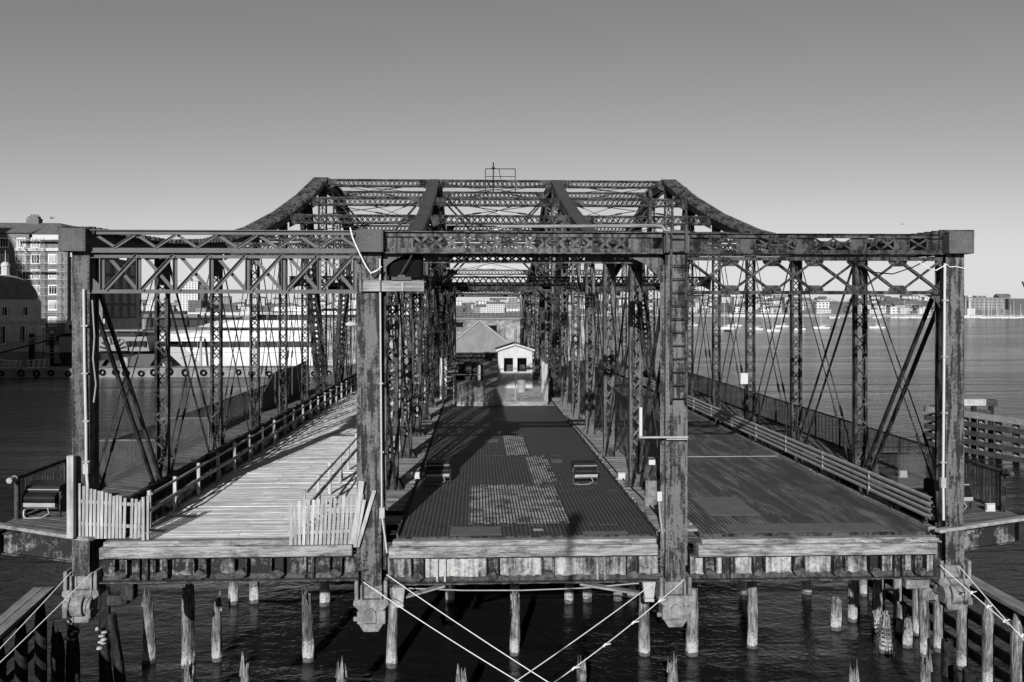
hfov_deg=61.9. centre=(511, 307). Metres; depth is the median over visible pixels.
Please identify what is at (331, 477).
wooden railing
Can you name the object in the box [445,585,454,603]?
timber pile
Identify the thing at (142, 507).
picket panel
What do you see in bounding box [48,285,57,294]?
window
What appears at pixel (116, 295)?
window
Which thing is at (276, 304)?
house
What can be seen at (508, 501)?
swing bridge
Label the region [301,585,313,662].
broken pile
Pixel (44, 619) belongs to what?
mooring rope
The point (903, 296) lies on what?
house
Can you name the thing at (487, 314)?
pier
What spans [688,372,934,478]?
fence
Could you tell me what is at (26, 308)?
window
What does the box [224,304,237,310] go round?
house
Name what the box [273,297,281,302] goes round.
house
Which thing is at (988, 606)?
mooring rope
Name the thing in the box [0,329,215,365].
quay ground
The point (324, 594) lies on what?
timber pile
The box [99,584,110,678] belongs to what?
broken pile
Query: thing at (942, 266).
rope
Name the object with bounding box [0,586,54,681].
timber fender
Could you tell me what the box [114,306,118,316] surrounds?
window
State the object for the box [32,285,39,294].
window
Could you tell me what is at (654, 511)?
cable
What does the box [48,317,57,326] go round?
window
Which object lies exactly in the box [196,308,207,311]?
house
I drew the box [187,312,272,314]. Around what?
pier
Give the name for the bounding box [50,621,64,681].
broken pile
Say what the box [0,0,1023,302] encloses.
sky
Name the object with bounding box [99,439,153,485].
chain-link fence
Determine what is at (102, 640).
crust
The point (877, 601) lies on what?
broken pile
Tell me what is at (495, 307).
house
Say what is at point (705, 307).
house
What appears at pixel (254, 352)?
mooring pile
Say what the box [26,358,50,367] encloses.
gangway
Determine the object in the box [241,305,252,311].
house
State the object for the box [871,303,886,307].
house
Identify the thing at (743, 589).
timber pile
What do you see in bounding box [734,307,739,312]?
house
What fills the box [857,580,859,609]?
broken pile
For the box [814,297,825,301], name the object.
house
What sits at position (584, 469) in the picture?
floodlight
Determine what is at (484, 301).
apartment block
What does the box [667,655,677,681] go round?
broken pile
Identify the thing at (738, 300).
house
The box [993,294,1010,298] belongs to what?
house
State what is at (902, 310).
house
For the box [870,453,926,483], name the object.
gate
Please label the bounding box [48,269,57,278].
window
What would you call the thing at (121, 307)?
brick hotel
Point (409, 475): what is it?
junction box
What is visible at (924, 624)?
broken pile
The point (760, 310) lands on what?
house
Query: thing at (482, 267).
bridge lamp
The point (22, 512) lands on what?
junction box
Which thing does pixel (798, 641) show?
water
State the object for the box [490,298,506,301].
house
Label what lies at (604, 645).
mooring rope
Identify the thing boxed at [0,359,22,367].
gangway
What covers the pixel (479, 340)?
gabled shed
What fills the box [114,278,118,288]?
window
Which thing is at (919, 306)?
house
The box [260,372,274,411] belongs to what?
plywood sheet
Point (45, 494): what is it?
floodlight
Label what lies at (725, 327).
sailboat
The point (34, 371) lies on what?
tyre
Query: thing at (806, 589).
timber pile
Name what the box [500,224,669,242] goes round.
top handrail
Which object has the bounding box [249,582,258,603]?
timber pile
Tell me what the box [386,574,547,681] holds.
mooring rope
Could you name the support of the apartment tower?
on the shore
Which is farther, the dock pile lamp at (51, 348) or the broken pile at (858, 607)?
the dock pile lamp at (51, 348)
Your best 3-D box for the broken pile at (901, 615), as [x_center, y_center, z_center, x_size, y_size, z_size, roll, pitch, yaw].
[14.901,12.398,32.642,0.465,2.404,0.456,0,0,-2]
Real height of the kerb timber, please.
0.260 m
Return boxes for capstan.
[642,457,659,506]
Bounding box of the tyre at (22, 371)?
[17,370,24,376]
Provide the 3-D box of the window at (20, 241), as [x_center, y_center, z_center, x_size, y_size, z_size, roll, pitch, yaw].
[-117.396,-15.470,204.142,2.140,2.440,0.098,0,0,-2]
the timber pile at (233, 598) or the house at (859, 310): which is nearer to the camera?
the timber pile at (233, 598)
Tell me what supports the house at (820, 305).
on the shore
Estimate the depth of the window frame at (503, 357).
67.83 m
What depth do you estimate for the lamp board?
23.54 m
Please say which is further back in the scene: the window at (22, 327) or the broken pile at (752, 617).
the window at (22, 327)
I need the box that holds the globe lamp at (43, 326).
[41,325,44,358]
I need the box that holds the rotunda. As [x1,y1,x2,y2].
[0,250,46,351]
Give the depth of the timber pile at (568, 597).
36.00 m
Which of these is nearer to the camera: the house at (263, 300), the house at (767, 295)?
the house at (767, 295)
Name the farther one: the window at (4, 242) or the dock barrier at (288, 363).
the window at (4, 242)
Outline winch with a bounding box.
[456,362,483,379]
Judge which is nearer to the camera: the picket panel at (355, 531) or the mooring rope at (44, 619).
the mooring rope at (44, 619)
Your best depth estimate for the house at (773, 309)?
1142.94 m
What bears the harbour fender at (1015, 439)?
in the water
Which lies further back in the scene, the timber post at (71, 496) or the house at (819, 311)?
the house at (819, 311)
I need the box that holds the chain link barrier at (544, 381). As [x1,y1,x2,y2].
[453,360,547,405]
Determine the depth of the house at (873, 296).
1251.51 m
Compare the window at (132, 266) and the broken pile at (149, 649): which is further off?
the window at (132, 266)
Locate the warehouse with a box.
[878,301,934,306]
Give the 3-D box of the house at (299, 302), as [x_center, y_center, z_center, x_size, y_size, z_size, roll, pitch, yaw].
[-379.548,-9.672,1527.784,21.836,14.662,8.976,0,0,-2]
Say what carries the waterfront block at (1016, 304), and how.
on the shore
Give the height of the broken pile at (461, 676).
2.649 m
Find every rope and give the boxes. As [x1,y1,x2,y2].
[0,572,70,648]
[0,573,91,662]
[350,227,381,273]
[363,582,518,681]
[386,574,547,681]
[515,584,651,681]
[555,580,683,681]
[918,261,965,270]
[940,565,1023,637]
[960,567,1023,640]
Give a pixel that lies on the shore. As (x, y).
(834, 307)
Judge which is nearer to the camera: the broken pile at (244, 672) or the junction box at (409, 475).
the broken pile at (244, 672)
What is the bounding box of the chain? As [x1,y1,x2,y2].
[876,621,891,647]
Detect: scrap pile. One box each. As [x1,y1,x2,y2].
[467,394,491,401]
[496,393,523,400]
[505,394,530,398]
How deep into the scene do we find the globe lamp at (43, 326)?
170.60 m
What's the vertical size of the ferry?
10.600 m
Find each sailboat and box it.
[714,320,735,328]
[767,310,779,331]
[814,326,829,328]
[869,311,884,327]
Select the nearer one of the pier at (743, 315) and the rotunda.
the rotunda
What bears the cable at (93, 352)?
hanging from the swing bridge
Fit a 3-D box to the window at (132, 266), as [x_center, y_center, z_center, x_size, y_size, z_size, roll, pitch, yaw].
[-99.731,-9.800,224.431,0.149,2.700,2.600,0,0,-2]
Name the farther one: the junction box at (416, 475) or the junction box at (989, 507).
the junction box at (416, 475)
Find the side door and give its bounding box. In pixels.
[246,350,256,358]
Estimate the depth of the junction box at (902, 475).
31.43 m
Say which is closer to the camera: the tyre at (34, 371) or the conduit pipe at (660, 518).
the conduit pipe at (660, 518)
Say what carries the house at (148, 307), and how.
on the shore
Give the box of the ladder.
[649,187,686,402]
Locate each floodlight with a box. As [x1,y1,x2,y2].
[21,480,66,518]
[424,459,450,484]
[571,460,598,484]
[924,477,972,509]
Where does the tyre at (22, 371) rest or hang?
hanging from the floating dock
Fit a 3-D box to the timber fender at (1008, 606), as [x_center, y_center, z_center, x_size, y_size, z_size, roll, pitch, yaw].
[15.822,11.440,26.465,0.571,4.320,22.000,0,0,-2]
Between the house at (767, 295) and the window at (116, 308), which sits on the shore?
the house at (767, 295)
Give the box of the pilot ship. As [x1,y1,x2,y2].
[964,288,981,316]
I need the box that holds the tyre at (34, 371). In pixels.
[33,370,39,376]
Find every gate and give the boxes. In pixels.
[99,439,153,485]
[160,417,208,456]
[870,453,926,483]
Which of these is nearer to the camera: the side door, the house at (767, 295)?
the side door
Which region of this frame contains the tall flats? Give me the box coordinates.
[119,258,141,331]
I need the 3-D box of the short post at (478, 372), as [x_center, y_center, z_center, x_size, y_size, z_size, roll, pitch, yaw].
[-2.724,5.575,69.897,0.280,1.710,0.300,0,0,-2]
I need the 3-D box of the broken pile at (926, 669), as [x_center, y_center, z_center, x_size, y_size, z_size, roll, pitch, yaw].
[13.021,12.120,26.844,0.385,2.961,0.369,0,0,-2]
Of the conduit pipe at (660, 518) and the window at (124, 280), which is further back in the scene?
the window at (124, 280)
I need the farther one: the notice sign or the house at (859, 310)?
the house at (859, 310)
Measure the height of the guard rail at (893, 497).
1.030 m
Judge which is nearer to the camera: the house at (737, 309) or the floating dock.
the floating dock
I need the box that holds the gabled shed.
[456,319,508,360]
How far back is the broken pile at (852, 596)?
33.85 m
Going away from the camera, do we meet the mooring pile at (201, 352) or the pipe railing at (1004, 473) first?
the pipe railing at (1004, 473)
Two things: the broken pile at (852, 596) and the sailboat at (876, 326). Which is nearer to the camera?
the broken pile at (852, 596)
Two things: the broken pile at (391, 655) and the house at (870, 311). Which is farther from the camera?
the house at (870, 311)
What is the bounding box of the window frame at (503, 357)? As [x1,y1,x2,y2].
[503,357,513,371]
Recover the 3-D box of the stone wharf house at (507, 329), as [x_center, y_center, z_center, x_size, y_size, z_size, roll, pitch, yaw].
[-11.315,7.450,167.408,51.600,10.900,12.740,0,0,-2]
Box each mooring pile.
[200,336,201,365]
[253,338,255,365]
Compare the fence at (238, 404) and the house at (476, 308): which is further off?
the house at (476, 308)
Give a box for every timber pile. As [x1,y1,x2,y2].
[228,582,238,604]
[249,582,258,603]
[319,581,329,606]
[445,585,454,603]
[510,584,519,601]
[564,583,573,603]
[583,586,591,602]
[613,582,622,600]
[627,582,636,598]
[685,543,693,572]
[739,581,747,594]
[801,580,811,594]
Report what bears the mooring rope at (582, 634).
attached to the swing bridge
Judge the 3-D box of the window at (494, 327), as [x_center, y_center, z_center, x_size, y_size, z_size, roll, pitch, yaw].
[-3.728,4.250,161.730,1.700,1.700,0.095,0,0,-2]
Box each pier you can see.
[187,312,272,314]
[456,313,533,315]
[727,314,787,316]
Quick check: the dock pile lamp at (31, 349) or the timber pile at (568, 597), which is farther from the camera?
the dock pile lamp at (31, 349)
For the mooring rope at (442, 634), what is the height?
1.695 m
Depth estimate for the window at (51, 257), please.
204.44 m
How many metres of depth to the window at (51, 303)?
204.44 m
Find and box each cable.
[91,300,96,402]
[408,583,638,590]
[566,416,658,517]
[851,260,926,274]
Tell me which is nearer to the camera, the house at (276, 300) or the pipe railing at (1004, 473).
the pipe railing at (1004, 473)
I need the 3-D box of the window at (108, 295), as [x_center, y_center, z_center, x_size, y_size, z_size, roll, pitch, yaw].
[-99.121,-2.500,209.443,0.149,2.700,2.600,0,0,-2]
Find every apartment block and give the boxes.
[188,300,203,311]
[475,299,495,304]
[505,303,519,307]
[505,308,517,311]
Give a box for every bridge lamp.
[346,321,356,326]
[424,263,495,277]
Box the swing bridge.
[0,177,1023,631]
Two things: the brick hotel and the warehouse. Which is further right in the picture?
the warehouse
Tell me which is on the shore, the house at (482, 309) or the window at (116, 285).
the house at (482, 309)
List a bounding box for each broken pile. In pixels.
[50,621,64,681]
[65,619,79,681]
[98,625,113,681]
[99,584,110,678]
[106,613,126,681]
[141,588,155,664]
[181,583,195,668]
[184,654,193,681]
[212,589,222,662]
[239,653,249,681]
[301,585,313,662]
[335,659,346,681]
[386,586,397,668]
[456,664,466,681]
[510,587,519,656]
[576,656,586,681]
[638,582,649,656]
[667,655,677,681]
[685,572,698,656]
[747,581,757,648]
[830,597,841,630]
[847,580,857,622]
[848,661,858,681]
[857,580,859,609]
[871,579,882,631]
[878,607,892,654]
[895,600,907,635]
[902,617,912,648]
[918,589,930,657]
[920,649,932,681]
[941,638,953,676]
[962,667,975,681]
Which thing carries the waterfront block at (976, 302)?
on the shore
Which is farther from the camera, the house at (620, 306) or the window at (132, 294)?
the house at (620, 306)
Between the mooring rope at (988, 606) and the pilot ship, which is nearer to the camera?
the mooring rope at (988, 606)
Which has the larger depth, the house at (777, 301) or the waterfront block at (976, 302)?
the house at (777, 301)
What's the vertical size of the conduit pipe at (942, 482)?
7.303 m
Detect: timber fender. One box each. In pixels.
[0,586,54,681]
[859,554,1023,681]
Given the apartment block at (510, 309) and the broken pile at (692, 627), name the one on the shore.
the apartment block at (510, 309)
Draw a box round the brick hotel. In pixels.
[0,214,136,344]
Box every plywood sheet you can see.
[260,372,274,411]
[275,366,291,405]
[292,361,305,396]
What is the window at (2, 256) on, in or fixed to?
in the brick hotel
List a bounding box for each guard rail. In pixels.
[122,372,356,531]
[595,357,932,523]
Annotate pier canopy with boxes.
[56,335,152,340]
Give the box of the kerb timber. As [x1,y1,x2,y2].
[454,401,547,405]
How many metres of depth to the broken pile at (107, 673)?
27.95 m
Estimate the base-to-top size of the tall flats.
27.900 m
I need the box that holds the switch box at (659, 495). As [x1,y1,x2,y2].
[657,491,661,500]
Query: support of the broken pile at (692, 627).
in the water
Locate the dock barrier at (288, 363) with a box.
[247,361,353,366]
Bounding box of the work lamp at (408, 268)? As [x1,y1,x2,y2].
[390,254,423,290]
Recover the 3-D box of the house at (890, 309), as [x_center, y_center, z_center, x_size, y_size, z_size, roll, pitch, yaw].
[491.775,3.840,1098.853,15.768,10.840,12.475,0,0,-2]
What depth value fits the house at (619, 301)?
1302.34 m
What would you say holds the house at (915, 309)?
on the shore
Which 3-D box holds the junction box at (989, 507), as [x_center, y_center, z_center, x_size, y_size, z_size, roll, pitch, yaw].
[14.696,6.145,26.229,0.300,0.250,0.120,0,0,-2]
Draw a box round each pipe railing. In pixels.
[6,458,66,519]
[964,458,1013,511]
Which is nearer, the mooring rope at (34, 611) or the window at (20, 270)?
the mooring rope at (34, 611)
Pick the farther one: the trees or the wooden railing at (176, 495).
the trees
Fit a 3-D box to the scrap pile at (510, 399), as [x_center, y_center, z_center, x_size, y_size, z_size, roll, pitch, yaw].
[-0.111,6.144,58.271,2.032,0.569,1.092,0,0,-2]
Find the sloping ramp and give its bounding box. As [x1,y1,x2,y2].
[0,333,58,356]
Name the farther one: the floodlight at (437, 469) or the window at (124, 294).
the window at (124, 294)
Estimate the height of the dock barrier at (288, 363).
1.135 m
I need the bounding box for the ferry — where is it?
[58,319,163,365]
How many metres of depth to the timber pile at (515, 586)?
36.19 m
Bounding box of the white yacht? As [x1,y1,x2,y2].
[153,297,418,365]
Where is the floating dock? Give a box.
[0,365,347,377]
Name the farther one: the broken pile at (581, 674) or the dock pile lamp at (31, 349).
the dock pile lamp at (31, 349)
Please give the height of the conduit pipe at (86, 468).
5.703 m
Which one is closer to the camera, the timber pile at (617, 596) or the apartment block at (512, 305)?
the timber pile at (617, 596)
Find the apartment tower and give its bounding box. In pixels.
[178,278,207,311]
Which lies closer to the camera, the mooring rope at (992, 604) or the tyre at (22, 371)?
the mooring rope at (992, 604)
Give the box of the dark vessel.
[142,311,239,319]
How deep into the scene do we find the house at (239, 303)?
1480.17 m
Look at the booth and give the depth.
67.88 m
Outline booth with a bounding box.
[495,342,534,387]
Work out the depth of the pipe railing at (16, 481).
25.80 m
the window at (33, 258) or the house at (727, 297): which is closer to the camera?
the window at (33, 258)
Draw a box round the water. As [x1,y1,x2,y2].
[0,315,1023,681]
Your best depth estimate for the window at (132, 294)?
224.51 m
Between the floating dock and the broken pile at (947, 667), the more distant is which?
the floating dock
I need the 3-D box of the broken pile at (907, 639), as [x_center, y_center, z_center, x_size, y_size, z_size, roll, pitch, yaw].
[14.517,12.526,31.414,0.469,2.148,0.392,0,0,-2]
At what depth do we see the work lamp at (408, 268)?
24.01 m
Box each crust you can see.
[64,620,77,639]
[95,627,106,649]
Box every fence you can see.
[99,384,266,482]
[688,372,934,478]
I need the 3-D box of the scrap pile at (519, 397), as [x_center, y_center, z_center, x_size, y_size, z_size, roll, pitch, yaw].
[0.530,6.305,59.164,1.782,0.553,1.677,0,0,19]
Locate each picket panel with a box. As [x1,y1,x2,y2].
[77,483,149,539]
[288,480,375,546]
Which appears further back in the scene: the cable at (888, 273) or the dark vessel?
the dark vessel
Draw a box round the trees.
[142,296,918,312]
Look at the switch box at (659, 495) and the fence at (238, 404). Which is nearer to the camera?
the switch box at (659, 495)
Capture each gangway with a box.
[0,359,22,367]
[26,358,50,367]
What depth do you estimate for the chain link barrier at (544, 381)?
56.03 m
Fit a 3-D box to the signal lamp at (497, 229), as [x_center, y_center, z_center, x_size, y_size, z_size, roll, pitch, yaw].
[-0.861,-5.750,54.360,0.600,1.700,0.400,0,0,-2]
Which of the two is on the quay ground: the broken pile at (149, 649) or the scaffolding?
the scaffolding
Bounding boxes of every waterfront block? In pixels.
[966,296,1004,309]
[1005,299,1023,309]
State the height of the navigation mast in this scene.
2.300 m
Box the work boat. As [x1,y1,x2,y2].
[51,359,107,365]
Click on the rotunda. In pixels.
(20, 312)
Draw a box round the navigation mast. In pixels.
[485,162,515,191]
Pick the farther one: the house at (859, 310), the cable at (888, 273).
the house at (859, 310)
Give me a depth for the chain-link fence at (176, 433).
35.86 m
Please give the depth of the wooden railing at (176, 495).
33.41 m
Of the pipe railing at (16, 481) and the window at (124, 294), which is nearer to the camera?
the pipe railing at (16, 481)
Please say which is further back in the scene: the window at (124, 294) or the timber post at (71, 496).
the window at (124, 294)
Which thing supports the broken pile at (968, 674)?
in the water
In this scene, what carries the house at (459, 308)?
on the shore
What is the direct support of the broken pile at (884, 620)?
in the water
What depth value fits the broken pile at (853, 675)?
26.72 m
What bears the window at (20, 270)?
in the brick hotel
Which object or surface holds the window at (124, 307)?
in the brick hotel
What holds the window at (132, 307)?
in the brick hotel
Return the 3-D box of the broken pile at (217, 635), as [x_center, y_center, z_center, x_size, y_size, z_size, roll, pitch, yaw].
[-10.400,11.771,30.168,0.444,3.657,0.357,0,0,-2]
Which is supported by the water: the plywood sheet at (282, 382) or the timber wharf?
the timber wharf
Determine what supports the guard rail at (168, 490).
attached to the swing bridge
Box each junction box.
[19,509,25,517]
[406,472,413,478]
[413,472,419,478]
[617,472,625,479]
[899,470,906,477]
[985,503,994,511]
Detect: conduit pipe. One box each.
[81,289,90,493]
[379,259,387,552]
[658,501,663,534]
[939,263,948,519]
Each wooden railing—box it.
[147,355,393,528]
[302,366,424,524]
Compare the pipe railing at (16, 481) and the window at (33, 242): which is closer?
the pipe railing at (16, 481)
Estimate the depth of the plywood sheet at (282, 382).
56.39 m
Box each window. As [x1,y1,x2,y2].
[0,238,8,247]
[0,254,8,263]
[1,325,5,344]
[2,306,7,316]
[17,238,24,247]
[17,255,24,263]
[17,269,24,278]
[20,325,25,343]
[23,306,28,316]
[31,238,39,247]
[31,254,39,263]
[31,269,39,278]
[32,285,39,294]
[48,254,57,263]
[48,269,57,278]
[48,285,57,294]
[48,300,57,310]
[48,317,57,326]
[106,262,110,272]
[106,293,110,302]
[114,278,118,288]
[114,293,118,302]
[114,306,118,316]
[123,278,126,288]
[123,293,126,302]
[123,306,126,316]
[131,265,134,274]
[131,293,134,302]
[131,306,134,315]
[456,322,462,326]
[488,325,496,331]
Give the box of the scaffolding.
[14,237,67,344]
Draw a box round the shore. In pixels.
[160,301,1023,316]
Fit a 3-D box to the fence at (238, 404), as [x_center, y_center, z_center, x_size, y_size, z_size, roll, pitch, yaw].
[-15.246,5.617,42.816,0.104,1.405,28.890,0,0,-2]
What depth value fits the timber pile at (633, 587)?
36.65 m
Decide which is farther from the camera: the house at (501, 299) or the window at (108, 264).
the house at (501, 299)
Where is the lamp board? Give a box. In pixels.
[359,280,423,291]
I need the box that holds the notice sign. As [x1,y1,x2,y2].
[740,373,747,383]
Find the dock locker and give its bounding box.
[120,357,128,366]
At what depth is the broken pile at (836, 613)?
32.99 m
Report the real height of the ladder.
6.056 m
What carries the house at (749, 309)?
on the shore
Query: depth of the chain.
30.81 m
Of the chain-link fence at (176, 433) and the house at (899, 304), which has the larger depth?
the house at (899, 304)
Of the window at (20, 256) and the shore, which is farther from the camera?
the shore
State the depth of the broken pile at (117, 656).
28.15 m
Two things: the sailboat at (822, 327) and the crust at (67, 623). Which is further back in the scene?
the sailboat at (822, 327)
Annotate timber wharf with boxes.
[148,313,242,325]
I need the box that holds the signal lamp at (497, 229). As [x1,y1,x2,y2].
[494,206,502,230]
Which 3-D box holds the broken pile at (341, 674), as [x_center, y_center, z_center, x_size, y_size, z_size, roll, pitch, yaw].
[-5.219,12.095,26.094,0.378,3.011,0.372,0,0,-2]
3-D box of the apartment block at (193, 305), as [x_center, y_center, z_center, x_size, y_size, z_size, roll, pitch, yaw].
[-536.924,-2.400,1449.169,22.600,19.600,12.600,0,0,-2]
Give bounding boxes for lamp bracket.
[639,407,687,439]
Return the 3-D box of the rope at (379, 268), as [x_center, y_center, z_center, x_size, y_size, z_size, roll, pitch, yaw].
[-3.997,-1.548,23.330,0.877,1.274,0.164,0,0,-13]
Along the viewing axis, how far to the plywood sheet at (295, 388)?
60.75 m
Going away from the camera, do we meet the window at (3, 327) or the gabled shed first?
the gabled shed
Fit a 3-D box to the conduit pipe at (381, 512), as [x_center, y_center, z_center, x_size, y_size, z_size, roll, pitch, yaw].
[-3.558,2.726,23.615,0.238,8.153,0.120,0,0,-2]
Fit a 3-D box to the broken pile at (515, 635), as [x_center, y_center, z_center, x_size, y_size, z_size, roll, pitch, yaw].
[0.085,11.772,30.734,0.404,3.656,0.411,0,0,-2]
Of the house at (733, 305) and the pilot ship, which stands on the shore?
the house at (733, 305)
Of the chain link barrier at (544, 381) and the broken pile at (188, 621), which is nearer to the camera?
the broken pile at (188, 621)
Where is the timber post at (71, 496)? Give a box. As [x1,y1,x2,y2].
[67,455,75,538]
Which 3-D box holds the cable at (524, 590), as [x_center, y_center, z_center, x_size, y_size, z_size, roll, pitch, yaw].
[0.342,7.940,24.194,6.552,0.195,0.035,0,0,-2]
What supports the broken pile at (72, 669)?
in the water
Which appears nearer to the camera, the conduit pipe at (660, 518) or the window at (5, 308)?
the conduit pipe at (660, 518)
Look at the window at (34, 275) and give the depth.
204.29 m
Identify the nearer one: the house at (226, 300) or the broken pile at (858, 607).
the broken pile at (858, 607)
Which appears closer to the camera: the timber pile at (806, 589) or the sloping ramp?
the timber pile at (806, 589)
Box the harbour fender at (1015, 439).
[923,405,1023,463]
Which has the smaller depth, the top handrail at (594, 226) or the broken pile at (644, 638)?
the top handrail at (594, 226)
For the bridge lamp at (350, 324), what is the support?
attached to the swing bridge
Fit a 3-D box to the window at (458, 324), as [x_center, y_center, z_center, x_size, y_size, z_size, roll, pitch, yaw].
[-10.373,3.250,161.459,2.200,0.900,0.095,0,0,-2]
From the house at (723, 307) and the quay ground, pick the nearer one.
the quay ground
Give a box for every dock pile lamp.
[29,331,34,365]
[49,330,54,365]
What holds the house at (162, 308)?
on the shore
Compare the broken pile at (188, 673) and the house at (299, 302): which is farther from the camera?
the house at (299, 302)
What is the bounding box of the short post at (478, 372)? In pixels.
[477,365,479,385]
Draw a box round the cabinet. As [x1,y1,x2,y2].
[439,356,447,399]
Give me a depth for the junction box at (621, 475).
31.19 m
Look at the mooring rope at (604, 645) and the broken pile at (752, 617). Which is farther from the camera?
the broken pile at (752, 617)
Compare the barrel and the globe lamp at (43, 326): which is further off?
the globe lamp at (43, 326)
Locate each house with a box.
[146,305,153,310]
[160,305,175,310]
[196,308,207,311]
[214,296,231,303]
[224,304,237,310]
[234,302,245,308]
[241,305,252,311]
[252,297,265,305]
[269,303,278,308]
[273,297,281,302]
[294,298,305,305]
[322,317,584,364]
[456,305,462,312]
[473,305,485,312]
[480,307,485,312]
[486,302,504,312]
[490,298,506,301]
[509,298,517,302]
[616,305,627,312]
[617,297,627,304]
[699,305,709,312]
[714,303,728,312]
[721,295,730,302]
[729,304,738,312]
[732,297,739,303]
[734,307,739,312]
[739,304,751,312]
[758,294,772,299]
[758,308,768,312]
[768,306,781,312]
[773,295,786,297]
[774,299,781,306]
[813,302,828,308]
[813,309,830,313]
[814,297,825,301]
[846,306,860,313]
[868,309,883,313]
[870,295,884,298]
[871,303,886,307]
[886,306,901,313]
[892,303,904,306]
[898,307,910,313]
[899,294,912,299]
[912,306,918,313]
[916,304,926,313]
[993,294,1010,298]
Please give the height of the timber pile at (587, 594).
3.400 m
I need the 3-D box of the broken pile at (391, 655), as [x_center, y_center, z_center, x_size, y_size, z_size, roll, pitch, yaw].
[-4.154,11.609,29.718,0.479,3.981,0.431,0,0,-2]
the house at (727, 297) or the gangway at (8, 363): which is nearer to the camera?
the gangway at (8, 363)
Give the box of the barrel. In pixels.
[517,380,525,391]
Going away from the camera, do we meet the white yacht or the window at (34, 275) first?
the white yacht

